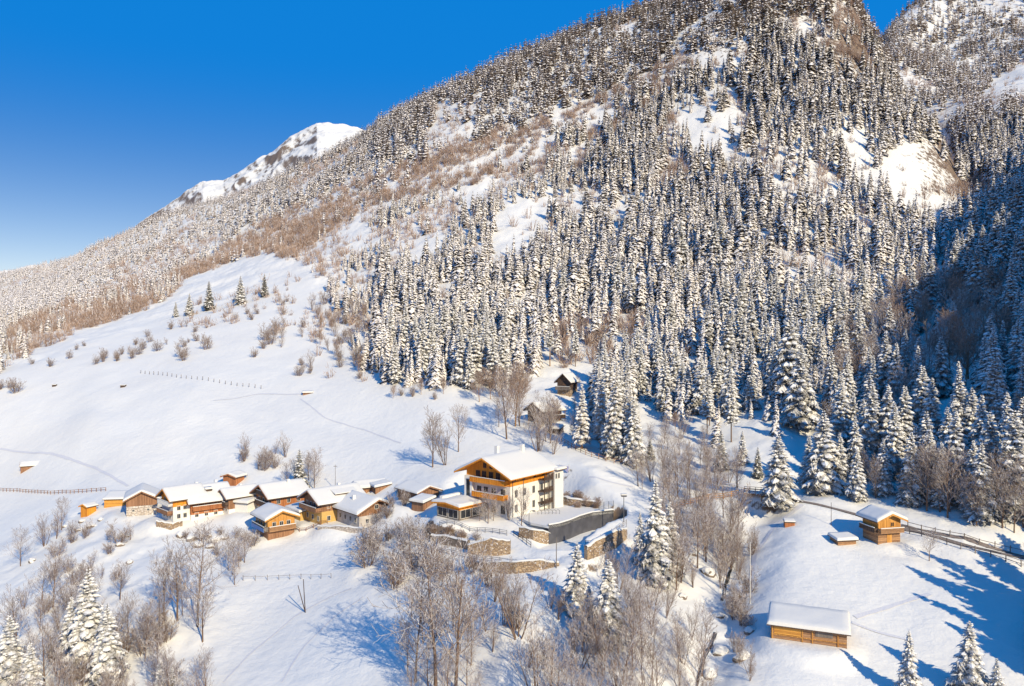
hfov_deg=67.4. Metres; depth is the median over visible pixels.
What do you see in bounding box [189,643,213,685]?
bare tree
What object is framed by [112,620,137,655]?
bush
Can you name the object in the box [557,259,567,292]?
spruce
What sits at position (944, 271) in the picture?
bare tree
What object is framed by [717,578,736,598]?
bush
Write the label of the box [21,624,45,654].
bare tree
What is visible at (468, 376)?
spruce
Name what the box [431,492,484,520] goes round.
pavilion
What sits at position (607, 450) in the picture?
spruce
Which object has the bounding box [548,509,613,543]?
panel wall
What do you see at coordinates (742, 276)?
spruce
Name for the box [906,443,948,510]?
bare tree
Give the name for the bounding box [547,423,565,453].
bare tree
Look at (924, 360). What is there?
bare tree
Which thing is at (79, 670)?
bare tree
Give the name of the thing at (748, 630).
boulder
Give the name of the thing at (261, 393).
footpath
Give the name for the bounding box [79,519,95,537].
bush
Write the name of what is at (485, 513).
bush
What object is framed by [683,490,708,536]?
bare tree
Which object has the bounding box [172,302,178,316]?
spruce
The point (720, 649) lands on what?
boulder
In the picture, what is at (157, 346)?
bush
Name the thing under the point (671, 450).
bare tree
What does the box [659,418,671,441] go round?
bare tree
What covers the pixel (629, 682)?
bare tree
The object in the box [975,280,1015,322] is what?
bare tree
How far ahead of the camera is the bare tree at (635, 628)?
104.94 m
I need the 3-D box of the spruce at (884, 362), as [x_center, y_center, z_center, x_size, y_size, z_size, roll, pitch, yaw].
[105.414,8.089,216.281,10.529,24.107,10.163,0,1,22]
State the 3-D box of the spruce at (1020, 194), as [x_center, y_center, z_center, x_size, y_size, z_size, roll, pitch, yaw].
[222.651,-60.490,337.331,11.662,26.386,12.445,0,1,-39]
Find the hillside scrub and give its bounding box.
[0,0,1023,381]
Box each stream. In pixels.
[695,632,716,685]
[720,546,738,600]
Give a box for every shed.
[102,490,127,507]
[409,493,435,511]
[827,531,858,545]
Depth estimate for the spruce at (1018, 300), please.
225.79 m
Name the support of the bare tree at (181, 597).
on the snowy ground
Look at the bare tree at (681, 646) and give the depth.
109.63 m
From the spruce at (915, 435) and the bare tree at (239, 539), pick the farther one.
the bare tree at (239, 539)
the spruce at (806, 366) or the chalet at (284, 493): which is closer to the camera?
the chalet at (284, 493)
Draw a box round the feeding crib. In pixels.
[783,518,795,527]
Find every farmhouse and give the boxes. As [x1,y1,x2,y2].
[186,479,229,520]
[332,490,389,526]
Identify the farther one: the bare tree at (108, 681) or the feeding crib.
the feeding crib
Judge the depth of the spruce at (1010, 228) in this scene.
296.71 m
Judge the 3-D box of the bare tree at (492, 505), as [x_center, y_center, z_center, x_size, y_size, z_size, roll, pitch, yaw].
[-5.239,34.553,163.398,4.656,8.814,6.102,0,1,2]
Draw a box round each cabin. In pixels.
[523,399,566,423]
[554,372,579,396]
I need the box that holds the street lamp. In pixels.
[621,493,626,521]
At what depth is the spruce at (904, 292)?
285.68 m
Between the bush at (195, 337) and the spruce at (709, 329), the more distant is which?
the bush at (195, 337)
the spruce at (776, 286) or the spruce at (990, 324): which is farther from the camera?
the spruce at (776, 286)
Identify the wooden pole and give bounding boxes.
[556,537,556,567]
[750,542,750,603]
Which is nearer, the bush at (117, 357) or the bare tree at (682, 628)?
the bare tree at (682, 628)
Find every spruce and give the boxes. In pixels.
[0,615,26,685]
[17,641,46,685]
[55,568,103,677]
[56,596,76,658]
[81,605,130,685]
[154,658,167,685]
[168,667,176,685]
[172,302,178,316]
[184,293,194,316]
[203,282,214,310]
[234,276,246,304]
[259,274,269,296]
[291,450,310,486]
[384,309,396,342]
[387,336,403,383]
[401,305,410,352]
[409,317,419,353]
[412,315,429,375]
[424,300,433,332]
[425,320,439,367]
[426,318,442,353]
[432,312,438,344]
[438,305,451,340]
[439,306,453,339]
[448,326,467,385]
[449,298,459,337]
[456,308,468,346]
[461,342,477,388]
[463,325,473,357]
[470,325,484,379]
[472,310,482,344]
[477,288,489,323]
[478,318,493,363]
[478,332,490,380]
[481,305,493,327]
[483,311,492,331]
[483,335,502,387]
[488,317,499,349]
[497,308,512,352]
[497,324,510,377]
[544,319,554,365]
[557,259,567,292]
[558,543,594,617]
[570,318,579,366]
[571,384,592,448]
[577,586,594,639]
[584,556,630,652]
[585,356,603,422]
[589,365,602,420]
[590,372,606,449]
[591,341,602,373]
[592,385,608,438]
[596,380,624,460]
[599,337,609,361]
[599,343,612,374]
[601,347,607,378]
[601,365,626,452]
[603,361,608,385]
[604,349,616,402]
[607,252,624,299]
[614,355,618,379]
[617,352,623,385]
[617,397,649,467]
[618,334,629,365]
[618,370,625,408]
[620,359,639,408]
[621,265,639,312]
[621,341,629,370]
[622,375,631,414]
[622,384,635,444]
[623,342,628,372]
[623,346,641,395]
[630,338,637,380]
[630,512,645,565]
[633,328,642,366]
[634,477,677,588]
[636,344,649,393]
[637,412,642,448]
[643,308,651,355]
[646,439,655,459]
[649,331,666,373]
[649,334,664,380]
[653,351,674,410]
[663,291,676,335]
[663,500,687,578]
[669,225,691,269]
[669,347,682,397]
[672,219,689,252]
[672,254,684,296]
[672,360,685,407]
[679,364,692,409]
[686,356,715,414]
[697,304,714,353]
[699,370,713,433]
[705,374,715,425]
[706,221,723,266]
[706,288,722,327]
[706,352,715,382]
[708,346,718,367]
[709,211,717,242]
[710,361,722,408]
[712,431,730,470]
[713,346,727,383]
[717,211,726,255]
[717,276,732,321]
[718,315,739,364]
[718,354,742,415]
[724,375,739,441]
[730,308,738,347]
[730,344,739,380]
[733,277,748,320]
[733,295,747,336]
[734,430,749,465]
[736,315,748,357]
[737,269,746,300]
[742,329,760,378]
[742,363,760,409]
[745,296,760,352]
[750,262,766,303]
[750,447,764,479]
[756,431,802,510]
[758,308,770,347]
[759,321,771,370]
[761,272,775,323]
[761,341,776,393]
[761,352,777,403]
[764,308,811,408]
[764,329,781,375]
[769,287,784,335]
[771,273,780,310]
[773,323,781,354]
[778,345,822,431]
[781,290,798,336]
[790,317,803,352]
[795,435,812,488]
[796,285,810,335]
[797,287,811,317]
[799,411,847,496]
[801,315,815,373]
[802,344,809,381]
[805,266,812,297]
[806,309,819,346]
[807,275,822,313]
[808,275,822,320]
[808,295,817,334]
[812,319,827,372]
[815,276,823,313]
[818,348,838,406]
[819,262,827,298]
[824,282,847,338]
[826,318,843,365]
[828,261,839,296]
[829,372,849,432]
[829,382,853,453]
[833,320,855,367]
[833,432,849,484]
[838,283,849,324]
[840,287,849,323]
[841,354,858,409]
[843,448,869,501]
[845,393,859,435]
[845,417,869,479]
[846,352,859,406]
[847,291,863,333]
[849,399,867,446]
[850,299,867,339]
[850,307,864,363]
[851,259,873,308]
[852,292,863,324]
[857,269,873,326]
[857,371,882,421]
[858,382,885,470]
[859,346,875,401]
[867,319,880,361]
[868,355,881,398]
[869,438,897,498]
[872,271,884,321]
[874,329,892,406]
[874,386,906,462]
[878,303,899,361]
[880,342,908,406]
[884,402,906,478]
[893,432,925,507]
[893,631,923,685]
[896,375,909,414]
[897,386,919,463]
[898,281,907,317]
[898,412,938,485]
[899,330,911,379]
[903,260,918,302]
[903,272,927,331]
[907,346,925,410]
[908,336,929,391]
[908,363,938,437]
[912,378,943,445]
[912,426,919,453]
[916,250,928,295]
[918,429,937,504]
[920,257,938,307]
[927,337,953,397]
[928,441,953,509]
[935,404,955,452]
[940,379,972,452]
[942,411,969,503]
[944,301,961,353]
[944,621,989,685]
[946,241,963,295]
[949,229,959,266]
[949,362,965,416]
[951,239,963,267]
[951,363,971,411]
[954,440,982,510]
[955,247,972,294]
[957,232,965,266]
[960,443,1000,525]
[961,258,972,303]
[962,246,985,306]
[962,388,978,449]
[963,202,981,248]
[963,206,983,252]
[964,221,976,266]
[966,395,993,457]
[971,336,988,396]
[972,355,1015,436]
[973,412,1001,484]
[974,312,1003,377]
[974,325,1012,398]
[975,224,992,273]
[976,356,1016,414]
[978,251,1000,308]
[983,180,998,226]
[987,212,1001,259]
[987,408,1023,520]
[987,658,1005,685]
[988,311,998,334]
[988,383,1005,440]
[988,441,1023,522]
[992,218,1012,274]
[995,390,1013,447]
[996,203,1007,229]
[997,212,1015,258]
[997,260,1023,323]
[999,320,1008,372]
[1001,304,1012,352]
[1002,172,1011,204]
[1002,180,1014,212]
[1002,256,1018,311]
[1003,325,1017,374]
[1005,317,1022,389]
[1006,221,1023,276]
[1006,234,1018,276]
[1007,176,1023,226]
[1009,182,1021,224]
[1009,336,1023,396]
[1010,350,1023,422]
[1010,397,1023,454]
[1011,287,1023,328]
[1015,290,1023,322]
[1017,249,1023,284]
[1018,170,1023,191]
[1019,304,1023,338]
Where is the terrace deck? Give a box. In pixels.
[517,506,612,527]
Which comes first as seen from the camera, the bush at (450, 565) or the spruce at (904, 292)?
the bush at (450, 565)
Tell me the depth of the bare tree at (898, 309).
263.14 m
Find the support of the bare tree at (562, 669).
on the snowy ground
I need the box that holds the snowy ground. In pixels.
[0,0,1023,685]
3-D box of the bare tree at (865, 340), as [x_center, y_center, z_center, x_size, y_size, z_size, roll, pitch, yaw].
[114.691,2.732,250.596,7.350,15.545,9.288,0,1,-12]
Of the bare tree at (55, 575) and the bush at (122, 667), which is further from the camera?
the bare tree at (55, 575)
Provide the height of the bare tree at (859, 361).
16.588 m
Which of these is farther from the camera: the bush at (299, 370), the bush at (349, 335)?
the bush at (349, 335)
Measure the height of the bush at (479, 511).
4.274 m
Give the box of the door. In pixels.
[887,534,891,542]
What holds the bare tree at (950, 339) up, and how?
on the snowy ground
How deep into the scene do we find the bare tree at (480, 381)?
251.81 m
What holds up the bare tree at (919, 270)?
on the snowy ground
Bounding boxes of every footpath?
[0,448,127,485]
[213,393,302,400]
[300,399,400,442]
[589,476,632,486]
[684,477,747,487]
[746,503,803,596]
[851,621,905,639]
[853,593,930,618]
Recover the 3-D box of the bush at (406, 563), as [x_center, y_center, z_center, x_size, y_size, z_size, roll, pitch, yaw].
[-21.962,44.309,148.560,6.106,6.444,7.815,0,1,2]
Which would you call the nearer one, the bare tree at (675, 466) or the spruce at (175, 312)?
the bare tree at (675, 466)
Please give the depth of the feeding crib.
155.91 m
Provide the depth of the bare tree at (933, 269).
316.61 m
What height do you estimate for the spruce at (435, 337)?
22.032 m
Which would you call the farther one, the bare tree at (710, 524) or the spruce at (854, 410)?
the spruce at (854, 410)
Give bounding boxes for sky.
[0,0,917,270]
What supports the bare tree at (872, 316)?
on the snowy ground
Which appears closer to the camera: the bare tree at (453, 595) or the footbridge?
the bare tree at (453, 595)
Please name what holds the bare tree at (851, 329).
on the snowy ground
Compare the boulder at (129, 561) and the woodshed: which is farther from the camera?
the woodshed
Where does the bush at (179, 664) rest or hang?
on the snowy ground
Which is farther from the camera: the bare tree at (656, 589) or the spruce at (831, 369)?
the spruce at (831, 369)
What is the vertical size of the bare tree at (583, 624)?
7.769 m
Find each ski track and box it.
[223,588,351,681]
[281,597,361,681]
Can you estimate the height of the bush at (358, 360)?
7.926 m
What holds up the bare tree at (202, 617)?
on the snowy ground
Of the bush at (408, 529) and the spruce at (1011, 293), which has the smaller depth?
the bush at (408, 529)
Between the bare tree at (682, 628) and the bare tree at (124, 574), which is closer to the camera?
the bare tree at (682, 628)
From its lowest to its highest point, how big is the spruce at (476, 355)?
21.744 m
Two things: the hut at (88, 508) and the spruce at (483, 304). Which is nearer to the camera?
the hut at (88, 508)
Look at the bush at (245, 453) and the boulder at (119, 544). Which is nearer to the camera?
the boulder at (119, 544)
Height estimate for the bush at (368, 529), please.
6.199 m
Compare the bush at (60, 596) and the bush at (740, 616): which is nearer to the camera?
the bush at (740, 616)
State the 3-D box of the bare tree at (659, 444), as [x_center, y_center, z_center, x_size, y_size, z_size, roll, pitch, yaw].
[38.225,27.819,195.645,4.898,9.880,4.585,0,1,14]
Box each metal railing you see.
[409,540,550,560]
[439,519,506,533]
[585,519,626,545]
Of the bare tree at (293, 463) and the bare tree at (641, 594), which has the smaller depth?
the bare tree at (641, 594)
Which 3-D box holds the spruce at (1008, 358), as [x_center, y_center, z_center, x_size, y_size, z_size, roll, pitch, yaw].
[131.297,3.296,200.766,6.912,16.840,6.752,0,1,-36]
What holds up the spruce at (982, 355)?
on the snowy ground
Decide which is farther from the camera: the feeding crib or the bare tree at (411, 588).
the feeding crib
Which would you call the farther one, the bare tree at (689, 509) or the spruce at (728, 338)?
the spruce at (728, 338)
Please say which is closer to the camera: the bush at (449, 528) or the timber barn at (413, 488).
the bush at (449, 528)
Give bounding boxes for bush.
[2,377,16,387]
[7,377,26,392]
[34,589,54,614]
[42,633,60,662]
[46,357,53,366]
[48,536,67,557]
[49,574,78,609]
[56,552,75,571]
[63,650,92,683]
[64,558,91,584]
[65,349,73,358]
[66,520,81,534]
[66,529,78,542]
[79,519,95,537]
[88,548,98,565]
[92,354,99,363]
[95,563,103,576]
[96,655,129,685]
[97,347,108,358]
[102,538,116,554]
[105,518,129,542]
[109,564,120,580]
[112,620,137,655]
[114,350,119,360]
[124,519,135,539]
[128,346,136,358]
[130,624,150,656]
[133,607,157,635]
[134,345,142,354]
[138,338,146,349]
[143,616,168,650]
[144,670,167,685]
[149,646,172,674]
[150,647,185,684]
[151,339,163,350]
[155,611,179,642]
[157,602,169,623]
[168,319,175,328]
[174,339,189,355]
[177,347,190,360]
[178,336,187,346]
[181,527,191,538]
[192,331,199,340]
[193,524,210,540]
[197,335,212,349]
[212,541,221,555]
[216,526,224,534]
[231,526,241,535]
[237,440,251,462]
[238,526,252,541]
[240,433,251,449]
[244,529,261,547]
[250,347,257,356]
[256,446,267,469]
[257,449,276,470]
[258,322,272,340]
[258,337,268,348]
[260,446,271,459]
[264,325,278,344]
[269,314,286,330]
[270,451,283,467]
[276,432,292,456]
[306,293,315,308]
[314,297,324,314]
[316,329,322,344]
[318,290,329,303]
[327,309,337,326]
[330,318,342,336]
[331,343,344,360]
[333,338,340,352]
[335,356,345,366]
[336,307,343,322]
[336,326,348,342]
[342,312,347,324]
[345,340,362,359]
[346,534,390,567]
[347,294,360,308]
[347,329,353,343]
[347,346,361,365]
[352,354,363,371]
[352,524,377,549]
[354,315,364,331]
[355,370,362,378]
[357,303,367,319]
[358,521,379,538]
[361,527,385,554]
[362,314,369,328]
[369,511,383,531]
[374,540,404,569]
[376,504,384,519]
[378,518,400,540]
[380,555,414,584]
[381,500,393,518]
[384,489,397,506]
[387,517,414,536]
[389,526,410,549]
[390,385,397,396]
[391,514,426,546]
[395,532,435,569]
[397,489,410,505]
[400,515,429,539]
[408,384,416,396]
[416,378,425,390]
[416,537,446,574]
[419,550,439,578]
[424,567,443,585]
[425,533,452,557]
[428,524,436,532]
[432,550,453,578]
[438,555,455,572]
[439,375,447,393]
[445,524,454,533]
[455,528,467,537]
[463,542,481,574]
[472,528,482,540]
[473,505,487,520]
[476,555,501,587]
[479,505,490,520]
[489,502,501,520]
[491,569,511,590]
[572,500,581,507]
[574,490,585,498]
[581,495,591,506]
[592,499,601,507]
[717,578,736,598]
[720,583,745,619]
[725,544,745,571]
[725,631,744,652]
[728,574,748,601]
[729,628,748,651]
[730,550,747,579]
[730,586,749,615]
[730,593,752,625]
[734,638,754,672]
[735,564,760,593]
[736,643,748,663]
[738,591,755,607]
[741,614,756,629]
[744,531,759,554]
[747,662,756,680]
[748,520,759,544]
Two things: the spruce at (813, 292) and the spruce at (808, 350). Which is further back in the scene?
the spruce at (813, 292)
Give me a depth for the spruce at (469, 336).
277.23 m
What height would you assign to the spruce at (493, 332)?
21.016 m
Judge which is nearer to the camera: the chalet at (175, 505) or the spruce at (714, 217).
the chalet at (175, 505)
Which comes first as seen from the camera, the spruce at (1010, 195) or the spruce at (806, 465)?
the spruce at (806, 465)
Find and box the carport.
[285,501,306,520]
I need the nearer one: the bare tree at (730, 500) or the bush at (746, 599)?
the bush at (746, 599)
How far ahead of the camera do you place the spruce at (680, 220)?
381.58 m
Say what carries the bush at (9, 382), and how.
on the snowy ground
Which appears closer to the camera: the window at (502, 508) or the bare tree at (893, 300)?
the window at (502, 508)
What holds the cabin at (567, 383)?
on the snowy ground
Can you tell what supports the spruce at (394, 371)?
on the snowy ground
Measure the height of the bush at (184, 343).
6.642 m
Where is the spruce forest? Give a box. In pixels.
[0,0,1023,480]
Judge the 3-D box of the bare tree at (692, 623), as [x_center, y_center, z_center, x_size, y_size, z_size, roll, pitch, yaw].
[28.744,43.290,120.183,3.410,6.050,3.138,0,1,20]
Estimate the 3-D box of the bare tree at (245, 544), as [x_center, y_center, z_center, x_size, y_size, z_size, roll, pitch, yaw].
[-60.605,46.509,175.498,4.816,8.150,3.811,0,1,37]
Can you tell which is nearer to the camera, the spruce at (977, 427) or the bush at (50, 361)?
the spruce at (977, 427)
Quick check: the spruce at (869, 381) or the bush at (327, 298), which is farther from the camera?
the bush at (327, 298)
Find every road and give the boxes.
[790,498,1023,557]
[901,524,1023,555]
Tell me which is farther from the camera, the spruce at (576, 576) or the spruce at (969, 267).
the spruce at (969, 267)
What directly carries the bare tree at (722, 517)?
on the snowy ground
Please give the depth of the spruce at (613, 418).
198.96 m
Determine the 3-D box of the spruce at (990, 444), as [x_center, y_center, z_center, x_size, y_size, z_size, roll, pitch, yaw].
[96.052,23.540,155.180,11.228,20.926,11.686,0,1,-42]
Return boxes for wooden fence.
[2,487,105,494]
[149,371,231,384]
[243,574,322,580]
[295,519,327,531]
[561,437,641,466]
[662,490,738,509]
[907,522,1021,551]
[909,527,1022,566]
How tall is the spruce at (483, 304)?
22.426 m
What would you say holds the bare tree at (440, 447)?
on the snowy ground
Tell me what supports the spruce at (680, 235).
on the snowy ground
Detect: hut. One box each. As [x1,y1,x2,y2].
[78,501,98,517]
[220,470,246,485]
[302,390,312,394]
[855,504,907,544]
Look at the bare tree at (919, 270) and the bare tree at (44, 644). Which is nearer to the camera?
the bare tree at (44, 644)
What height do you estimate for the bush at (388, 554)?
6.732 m
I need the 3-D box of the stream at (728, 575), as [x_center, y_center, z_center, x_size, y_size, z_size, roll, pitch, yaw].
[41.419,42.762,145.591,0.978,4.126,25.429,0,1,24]
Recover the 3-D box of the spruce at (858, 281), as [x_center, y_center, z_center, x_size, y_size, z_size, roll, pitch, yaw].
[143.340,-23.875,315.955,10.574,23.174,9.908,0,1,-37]
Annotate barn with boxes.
[19,460,39,473]
[123,483,159,516]
[351,478,384,492]
[394,480,442,502]
[767,601,850,648]
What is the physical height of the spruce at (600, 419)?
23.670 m
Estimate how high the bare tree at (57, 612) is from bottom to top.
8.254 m
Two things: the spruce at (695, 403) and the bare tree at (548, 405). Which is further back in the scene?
the spruce at (695, 403)
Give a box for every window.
[438,506,446,516]
[448,508,457,518]
[460,508,470,518]
[466,479,469,495]
[472,505,481,515]
[500,489,505,494]
[500,505,505,514]
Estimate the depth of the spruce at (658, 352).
275.38 m
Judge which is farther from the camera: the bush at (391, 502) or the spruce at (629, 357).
the spruce at (629, 357)
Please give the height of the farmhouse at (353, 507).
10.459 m
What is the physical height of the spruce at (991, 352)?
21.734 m
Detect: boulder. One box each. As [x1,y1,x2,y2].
[28,557,35,563]
[115,542,124,546]
[126,559,132,564]
[176,530,184,538]
[187,533,197,541]
[193,541,202,547]
[205,543,212,548]
[679,593,686,599]
[699,566,715,577]
[703,668,716,679]
[712,611,724,618]
[712,643,731,655]
[732,651,749,662]
[743,625,755,634]
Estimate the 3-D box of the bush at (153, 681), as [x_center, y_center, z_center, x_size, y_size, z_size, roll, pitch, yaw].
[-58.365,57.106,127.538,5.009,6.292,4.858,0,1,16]
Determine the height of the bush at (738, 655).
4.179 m
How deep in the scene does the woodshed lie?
221.34 m
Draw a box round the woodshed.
[547,423,564,434]
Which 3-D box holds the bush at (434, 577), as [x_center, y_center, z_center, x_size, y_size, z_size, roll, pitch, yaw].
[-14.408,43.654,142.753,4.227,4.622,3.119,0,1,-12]
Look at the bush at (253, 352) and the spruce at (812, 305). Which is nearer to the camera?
the spruce at (812, 305)
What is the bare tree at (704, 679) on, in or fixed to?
on the snowy ground
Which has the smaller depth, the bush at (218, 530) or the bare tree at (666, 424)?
the bush at (218, 530)
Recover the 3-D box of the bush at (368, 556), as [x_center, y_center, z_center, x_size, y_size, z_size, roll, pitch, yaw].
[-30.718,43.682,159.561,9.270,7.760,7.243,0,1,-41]
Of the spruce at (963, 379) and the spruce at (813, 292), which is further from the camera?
the spruce at (813, 292)
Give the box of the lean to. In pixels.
[369,479,391,493]
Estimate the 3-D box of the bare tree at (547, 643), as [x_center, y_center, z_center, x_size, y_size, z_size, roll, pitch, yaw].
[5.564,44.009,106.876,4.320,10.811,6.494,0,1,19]
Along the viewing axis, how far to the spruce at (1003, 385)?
172.83 m
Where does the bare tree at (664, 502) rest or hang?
on the snowy ground
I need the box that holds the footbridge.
[743,486,764,501]
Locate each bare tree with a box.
[0,584,37,638]
[1,524,37,565]
[4,600,26,634]
[7,663,41,685]
[16,573,35,608]
[20,615,64,684]
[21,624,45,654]
[30,560,54,599]
[30,595,48,630]
[31,511,58,546]
[38,539,75,606]
[38,619,61,650]
[42,647,79,685]
[46,594,64,629]
[47,636,67,672]
[51,496,70,529]
[51,613,64,637]
[52,509,63,538]
[52,643,97,685]
[54,652,78,685]
[56,574,80,613]
[69,562,90,599]
[71,553,105,594]
[95,662,118,685]
[98,590,140,630]
[110,559,134,599]
[113,613,126,640]
[115,594,138,632]
[116,665,135,685]
[129,603,162,660]
[132,597,161,636]
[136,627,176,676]
[146,549,183,621]
[146,588,173,627]
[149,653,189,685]
[151,537,196,620]
[165,517,239,627]
[173,575,190,615]
[176,670,195,685]
[181,577,219,641]
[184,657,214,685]
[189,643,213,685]
[219,531,237,569]
[224,535,243,574]
[227,552,241,584]
[229,533,247,567]
[237,530,252,562]
[278,460,293,479]
[288,455,297,473]
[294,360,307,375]
[302,451,315,479]
[303,449,313,467]
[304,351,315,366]
[304,459,321,487]
[306,446,325,472]
[367,528,494,685]
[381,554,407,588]
[388,573,449,681]
[390,618,421,671]
[401,573,421,606]
[402,655,425,685]
[410,594,429,643]
[412,530,503,685]
[413,634,442,685]
[419,406,445,467]
[421,417,451,464]
[431,646,460,685]
[433,600,449,637]
[439,643,461,679]
[443,577,465,627]
[446,403,470,451]
[449,607,469,651]
[452,636,483,685]
[461,665,486,685]
[462,600,491,664]
[463,602,474,640]
[467,368,486,401]
[474,596,494,631]
[477,487,496,522]
[481,368,497,398]
[483,556,556,639]
[486,556,512,601]
[486,608,501,651]
[488,365,522,438]
[489,365,508,396]
[494,405,504,426]
[496,568,528,626]
[498,574,527,613]
[498,592,532,629]
[499,490,513,519]
[500,359,534,426]
[506,606,553,685]
[510,486,531,525]
[513,398,524,425]
[515,372,532,394]
[521,399,549,451]
[524,625,547,667]
[527,400,538,425]
[533,638,581,685]
[534,390,560,442]
[534,424,548,450]
[534,575,558,608]
[535,410,557,440]
[538,618,567,685]
[538,637,553,665]
[545,403,557,430]
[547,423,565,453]
[550,398,561,414]
[552,585,570,619]
[554,598,610,670]
[555,650,588,685]
[564,612,590,656]
[566,584,599,652]
[567,618,615,674]
[576,657,614,685]
[579,605,618,671]
[585,613,604,655]
[586,601,608,637]
[586,655,617,685]
[590,629,638,685]
[593,541,619,579]
[593,605,628,651]
[598,606,654,685]
[605,656,661,685]
[606,530,644,592]
[610,577,645,644]
[613,607,652,680]
[618,566,638,608]
[619,567,645,596]
[620,666,639,685]
[621,585,657,651]
[623,446,650,485]
[626,604,643,642]
[629,648,673,685]
[633,638,650,682]
[634,441,660,481]
[634,571,649,632]
[634,579,669,633]
[637,467,646,484]
[637,606,674,679]
[638,569,670,626]
[644,423,656,446]
[644,638,671,685]
[649,472,691,531]
[653,437,668,458]
[654,447,673,484]
[657,465,676,508]
[658,457,692,500]
[658,490,673,512]
[659,412,672,433]
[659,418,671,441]
[659,450,669,468]
[659,457,674,478]
[661,428,670,449]
[661,496,683,525]
[661,530,699,589]
[661,577,680,616]
[662,514,683,553]
[663,433,690,478]
[666,448,689,496]
[666,606,689,652]
[666,622,694,663]
[666,626,693,673]
[666,646,687,685]
[670,427,686,453]
[671,411,679,429]
[671,473,691,504]
[671,530,697,582]
[672,499,682,528]
[673,515,702,554]
[676,409,695,437]
[676,502,694,541]
[678,449,701,494]
[678,601,717,675]
[678,632,710,683]
[678,668,700,685]
[679,443,694,464]
[679,508,714,568]
[683,435,695,464]
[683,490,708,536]
[685,599,705,636]
[686,558,697,586]
[687,503,725,561]
[689,473,706,496]
[690,484,719,535]
[691,470,720,506]
[693,506,719,556]
[693,664,720,685]
[694,464,712,492]
[695,435,707,462]
[697,427,711,446]
[698,448,710,464]
[699,462,710,489]
[700,516,718,550]
[701,492,722,515]
[702,445,714,474]
[703,447,733,492]
[707,442,727,487]
[707,515,735,559]
[707,538,731,587]
[709,516,746,562]
[710,447,741,482]
[710,471,735,515]
[712,515,722,547]
[712,529,727,564]
[713,546,726,571]
[717,502,742,535]
[718,539,736,579]
[721,483,753,531]
[721,515,746,567]
[724,482,755,536]
[727,445,747,487]
[727,458,746,491]
[729,537,746,564]
[730,517,748,557]
[820,347,862,382]
[820,388,835,420]
[825,338,865,387]
[833,310,858,348]
[846,350,865,380]
[847,322,868,348]
[851,329,875,355]
[853,452,870,474]
[856,322,894,371]
[862,296,881,331]
[865,453,883,497]
[870,295,892,336]
[876,294,915,326]
[881,308,922,359]
[882,300,917,340]
[883,273,908,301]
[884,359,919,405]
[887,275,930,307]
[892,453,903,481]
[896,272,920,295]
[896,448,934,507]
[900,333,925,367]
[906,345,942,380]
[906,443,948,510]
[910,290,942,340]
[912,257,938,290]
[914,321,945,363]
[914,433,946,503]
[919,526,941,560]
[922,309,966,377]
[924,263,955,315]
[924,441,970,517]
[925,256,943,280]
[925,445,961,511]
[926,445,969,511]
[930,284,968,328]
[935,263,954,309]
[935,308,987,378]
[939,275,978,325]
[940,263,965,297]
[946,327,982,386]
[953,468,990,521]
[958,282,982,333]
[965,302,987,335]
[965,459,1002,494]
[967,449,1007,474]
[967,475,991,525]
[970,301,998,336]
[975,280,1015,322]
[976,265,1007,295]
[977,328,1007,353]
[980,446,1016,519]
[981,463,1023,527]
[983,304,1020,339]
[992,449,1023,488]
[995,258,1008,294]
[996,481,1023,532]
[999,465,1021,519]
[1003,453,1023,527]
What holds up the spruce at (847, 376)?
on the snowy ground
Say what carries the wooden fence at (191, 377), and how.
on the snowy ground
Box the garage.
[233,496,257,511]
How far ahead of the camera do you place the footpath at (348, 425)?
253.62 m
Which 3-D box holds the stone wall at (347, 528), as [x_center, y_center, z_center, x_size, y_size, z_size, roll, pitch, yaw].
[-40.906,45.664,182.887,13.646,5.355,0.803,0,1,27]
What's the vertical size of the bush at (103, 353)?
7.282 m
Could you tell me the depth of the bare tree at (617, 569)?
131.06 m
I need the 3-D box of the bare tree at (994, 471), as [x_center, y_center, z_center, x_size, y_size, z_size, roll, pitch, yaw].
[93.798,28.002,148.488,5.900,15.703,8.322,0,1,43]
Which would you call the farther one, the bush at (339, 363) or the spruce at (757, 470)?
the bush at (339, 363)
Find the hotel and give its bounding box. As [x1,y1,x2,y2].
[454,444,566,517]
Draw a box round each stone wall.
[156,519,182,529]
[317,525,362,532]
[431,533,469,549]
[466,558,558,573]
[468,536,510,555]
[519,526,548,543]
[563,495,596,506]
[584,527,626,559]
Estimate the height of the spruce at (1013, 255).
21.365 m
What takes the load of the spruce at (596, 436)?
on the snowy ground
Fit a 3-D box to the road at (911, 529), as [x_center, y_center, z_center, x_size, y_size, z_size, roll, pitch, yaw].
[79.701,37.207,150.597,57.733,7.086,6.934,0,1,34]
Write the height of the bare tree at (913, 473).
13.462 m
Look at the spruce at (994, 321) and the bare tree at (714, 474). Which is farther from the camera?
the spruce at (994, 321)
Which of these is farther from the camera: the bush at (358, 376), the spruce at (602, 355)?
the bush at (358, 376)
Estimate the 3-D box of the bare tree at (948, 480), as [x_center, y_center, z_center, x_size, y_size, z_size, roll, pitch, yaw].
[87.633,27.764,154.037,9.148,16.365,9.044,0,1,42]
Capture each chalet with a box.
[155,482,207,521]
[218,483,256,513]
[249,478,309,507]
[250,502,300,539]
[296,482,365,523]
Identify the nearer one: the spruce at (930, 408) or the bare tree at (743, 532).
the bare tree at (743, 532)
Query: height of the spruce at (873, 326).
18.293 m
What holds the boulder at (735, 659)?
on the snowy ground
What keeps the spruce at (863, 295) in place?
on the snowy ground
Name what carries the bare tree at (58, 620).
on the snowy ground
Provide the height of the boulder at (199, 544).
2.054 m

